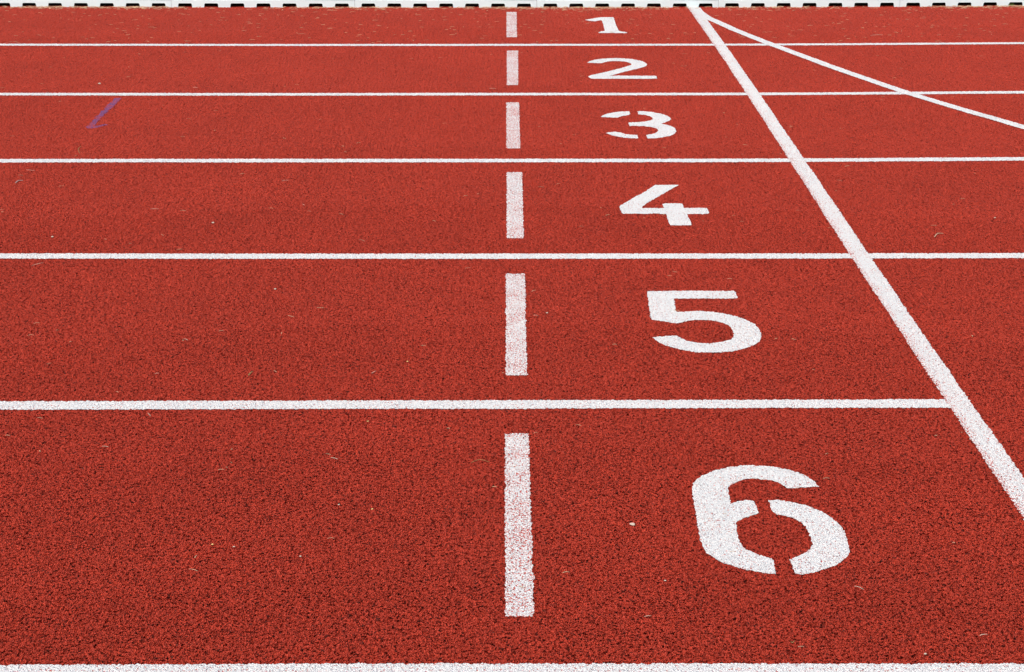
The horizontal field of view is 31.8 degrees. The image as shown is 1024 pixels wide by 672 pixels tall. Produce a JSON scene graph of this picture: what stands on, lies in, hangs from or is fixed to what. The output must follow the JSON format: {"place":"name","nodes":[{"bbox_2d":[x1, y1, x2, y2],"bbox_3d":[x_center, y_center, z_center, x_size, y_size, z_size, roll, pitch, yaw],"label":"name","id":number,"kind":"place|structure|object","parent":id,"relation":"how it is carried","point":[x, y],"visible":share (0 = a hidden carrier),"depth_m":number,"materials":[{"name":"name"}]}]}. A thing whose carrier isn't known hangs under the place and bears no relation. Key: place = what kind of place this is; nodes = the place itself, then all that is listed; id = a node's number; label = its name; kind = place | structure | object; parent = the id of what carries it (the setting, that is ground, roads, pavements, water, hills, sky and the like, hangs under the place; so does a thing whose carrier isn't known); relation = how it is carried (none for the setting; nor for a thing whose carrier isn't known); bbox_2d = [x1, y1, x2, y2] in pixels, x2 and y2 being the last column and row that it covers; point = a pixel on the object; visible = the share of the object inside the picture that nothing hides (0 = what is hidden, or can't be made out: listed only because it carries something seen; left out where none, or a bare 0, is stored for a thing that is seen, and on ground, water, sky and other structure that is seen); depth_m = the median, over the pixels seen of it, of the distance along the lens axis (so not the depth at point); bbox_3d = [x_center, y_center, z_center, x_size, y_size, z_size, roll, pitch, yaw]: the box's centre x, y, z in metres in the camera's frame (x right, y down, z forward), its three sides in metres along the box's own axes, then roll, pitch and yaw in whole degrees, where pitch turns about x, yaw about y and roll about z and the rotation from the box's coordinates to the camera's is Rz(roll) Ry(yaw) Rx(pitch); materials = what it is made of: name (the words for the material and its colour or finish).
{"place":"outdoors","nodes":[
{"label":"outdoors","id":0,"kind":"place"},
{"bbox_2d":[0,5,1023,665],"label":"running track","id":1,"kind":"structure","parent":0,"point":[114,523],"depth_m":4.58,"materials":[{"name":"red rubber"}]},
{"bbox_2d":[0,0,171,7],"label":"kerb section","id":2,"kind":"object","parent":1,"relation":"on","point":[73,3],"visible":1,"depth_m":9.90,"materials":[{"name":"white metal"}]},
{"bbox_2d":[86,98,120,128],"bbox_3d":[-1.621,-0.898,7.209,0.081,0.001,0.599,-1,19,-2],"label":"chalk mark","id":3,"kind":"object","parent":1,"relation":"on","point":[103,112],"visible":1,"depth_m":7.17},
{"bbox_2d":[171,0,354,7],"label":"kerb section","id":4,"kind":"object","parent":1,"relation":"on","point":[271,3],"visible":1,"depth_m":9.89,"materials":[{"name":"white metal"}]},
{"bbox_2d":[355,0,536,7],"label":"kerb section","id":5,"kind":"object","parent":1,"relation":"on","point":[447,3],"visible":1,"depth_m":9.88,"materials":[{"name":"white metal"}]},
{"bbox_2d":[0,399,950,409],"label":"lane line","id":6,"kind":"object","parent":1,"relation":"on","point":[451,404],"visible":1,"depth_m":4.12,"materials":[{"name":"white paint"}]},
{"bbox_2d":[506,12,516,36],"bbox_3d":[-0.002,-1.623,9.339,0.060,0.001,0.830,0,19,0],"label":"dash mark","id":7,"kind":"object","parent":1,"relation":"on","point":[511,27],"visible":1,"depth_m":9.32,"materials":[{"name":"white paint"}]},
{"bbox_2d":[0,663,1023,671],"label":"lane line","id":8,"kind":"object","parent":1,"relation":"on","point":[651,667],"visible":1,"depth_m":2.97,"materials":[{"name":"white paint"}]},
{"bbox_2d":[0,253,1023,258],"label":"lane line","id":9,"kind":"object","parent":1,"relation":"on","point":[489,256],"visible":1,"depth_m":5.26,"materials":[{"name":"white paint"}]},
{"bbox_2d":[0,157,1023,162],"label":"lane line","id":10,"kind":"object","parent":1,"relation":"on","point":[545,160],"visible":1,"depth_m":6.42,"materials":[{"name":"white paint"}]},
{"bbox_2d":[0,91,1023,95],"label":"lane line","id":11,"kind":"object","parent":1,"relation":"on","point":[562,94],"visible":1,"depth_m":7.58,"materials":[{"name":"white paint"}]},
{"bbox_2d":[0,42,1023,45],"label":"lane line","id":12,"kind":"object","parent":1,"relation":"on","point":[974,43],"visible":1,"depth_m":8.74,"materials":[{"name":"white paint"}]},
{"bbox_2d":[506,50,518,84],"bbox_3d":[0.003,-1.224,8.169,0.058,0.001,0.870,0,19,0],"label":"dash mark","id":13,"kind":"object","parent":1,"relation":"on","point":[512,66],"visible":1,"depth_m":8.15,"materials":[{"name":"white paint"}]},
{"bbox_2d":[506,102,520,148],"bbox_3d":[0.005,-0.827,7.002,0.059,0.001,0.853,0,19,0],"label":"dash mark","id":14,"kind":"object","parent":1,"relation":"on","point":[513,140],"visible":1,"depth_m":6.98,"materials":[{"name":"white paint"}]},
{"bbox_2d":[506,172,523,237],"bbox_3d":[0.009,-0.434,5.848,0.059,0.001,0.852,0,19,0],"label":"dash mark","id":15,"kind":"object","parent":1,"relation":"on","point":[514,209],"visible":1,"depth_m":5.82,"materials":[{"name":"white paint"}]},
{"bbox_2d":[505,273,527,375],"bbox_3d":[0.010,-0.042,4.698,0.060,0.001,0.843,0,19,0],"label":"dash mark","id":16,"kind":"object","parent":1,"relation":"on","point":[516,345],"visible":1,"depth_m":4.66,"materials":[{"name":"white paint"}]},
{"bbox_2d":[504,433,534,616],"bbox_3d":[0.013,0.352,3.543,0.058,0.001,0.858,0,19,0],"label":"dash mark","id":17,"kind":"object","parent":1,"relation":"on","point":[518,549],"visible":1,"depth_m":3.48,"materials":[{"name":"white paint"}]},
{"bbox_2d":[586,17,626,32],"bbox_3d":[0.481,-1.613,9.310,0.163,0.001,0.527,-2,19,-5],"label":"lane number","id":18,"kind":"object","parent":1,"relation":"on","point":[609,25],"visible":1,"depth_m":9.32,"materials":[{"name":"white paint"}]},
{"bbox_2d":[587,58,656,78],"bbox_3d":[0.489,-1.215,8.143,0.305,0.001,0.520,0,19,0],"label":"lane number","id":19,"kind":"object","parent":1,"relation":"on","point":[636,64],"visible":1,"depth_m":8.09,"materials":[{"name":"white paint"}]},
{"bbox_2d":[537,0,717,7],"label":"kerb section","id":20,"kind":"object","parent":1,"relation":"on","point":[620,3],"visible":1,"depth_m":9.88,"materials":[{"name":"white metal"}]},
{"bbox_2d":[601,111,675,138],"bbox_3d":[0.491,-0.826,6.999,0.278,0.001,0.504,0,19,0],"label":"lane number","id":21,"kind":"object","parent":1,"relation":"on","point":[657,121],"visible":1,"depth_m":6.99,"materials":[{"name":"white paint"}]},
{"bbox_2d":[619,185,708,225],"bbox_3d":[0.522,-0.429,5.836,0.293,0.001,0.498,9,21,24],"label":"lane number","id":22,"kind":"object","parent":1,"relation":"on","point":[676,213],"visible":1,"depth_m":5.78,"materials":[{"name":"white paint"}]},
{"bbox_2d":[647,290,760,352],"bbox_3d":[0.498,-0.042,4.700,0.282,0.001,0.515,0,19,0],"label":"lane number","id":23,"kind":"object","parent":1,"relation":"on","point":[662,307],"visible":1,"depth_m":4.70,"materials":[{"name":"white paint"}]},
{"bbox_2d":[692,465,849,574],"bbox_3d":[0.501,0.355,3.536,0.284,0.001,0.513,0,19,0],"label":"lane number","id":24,"kind":"object","parent":1,"relation":"on","point":[717,528],"visible":1,"depth_m":3.52,"materials":[{"name":"white paint"}]},
{"bbox_2d":[718,0,899,7],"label":"kerb section","id":25,"kind":"object","parent":1,"relation":"on","point":[816,3],"visible":1,"depth_m":9.91,"materials":[{"name":"white metal"}]},
{"bbox_2d":[688,7,1023,519],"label":"finish line","id":26,"kind":"object","parent":1,"relation":"on","point":[1001,464],"visible":1,"depth_m":4.80,"materials":[{"name":"white paint"}]},
{"bbox_2d":[692,8,1023,128],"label":"curved line","id":27,"kind":"object","parent":1,"relation":"on","point":[700,12],"visible":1,"depth_m":7.99,"materials":[{"name":"white paint"}]},
{"bbox_2d":[900,0,1023,6],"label":"kerb section","id":28,"kind":"object","parent":1,"relation":"on","point":[930,3],"visible":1,"depth_m":9.93,"materials":[{"name":"white metal"}]}
]}

